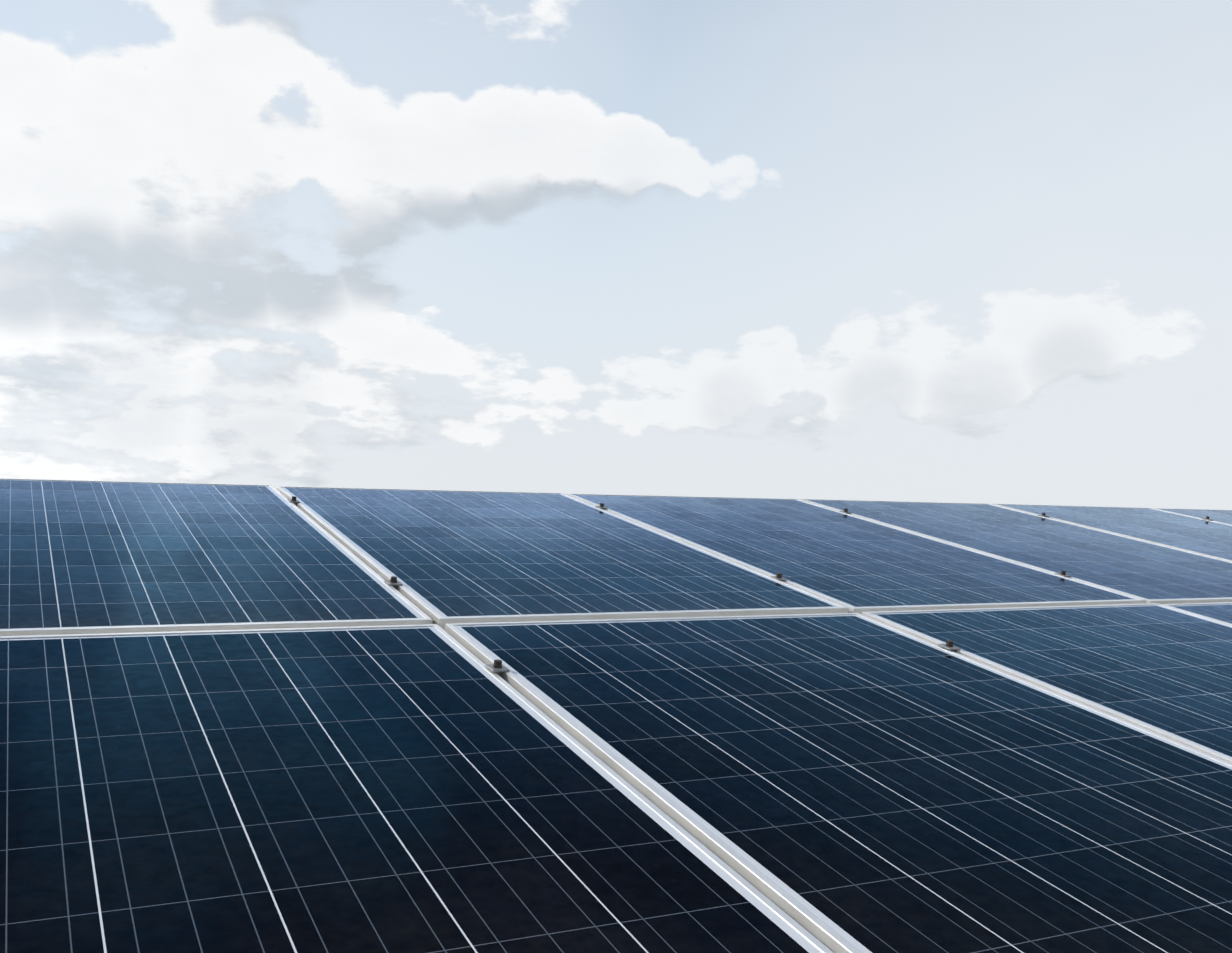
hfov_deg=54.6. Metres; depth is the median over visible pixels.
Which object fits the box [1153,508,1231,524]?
pv module
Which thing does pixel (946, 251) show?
sky
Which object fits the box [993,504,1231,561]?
pv module
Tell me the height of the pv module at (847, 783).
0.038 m
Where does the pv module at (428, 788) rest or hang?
on the mounting rails
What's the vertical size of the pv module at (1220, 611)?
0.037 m
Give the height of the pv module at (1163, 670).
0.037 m
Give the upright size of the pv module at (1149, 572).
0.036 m
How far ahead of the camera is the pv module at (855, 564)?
3.51 m
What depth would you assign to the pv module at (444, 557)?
3.01 m
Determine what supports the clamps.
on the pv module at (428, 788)
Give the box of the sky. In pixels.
[0,0,1231,509]
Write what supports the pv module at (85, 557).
on the mounting rails
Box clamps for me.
[287,496,1212,678]
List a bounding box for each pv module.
[0,478,432,635]
[0,624,832,952]
[276,486,847,629]
[445,613,1231,952]
[567,494,1145,613]
[800,499,1231,603]
[862,603,1231,763]
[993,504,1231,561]
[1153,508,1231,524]
[1161,602,1231,624]

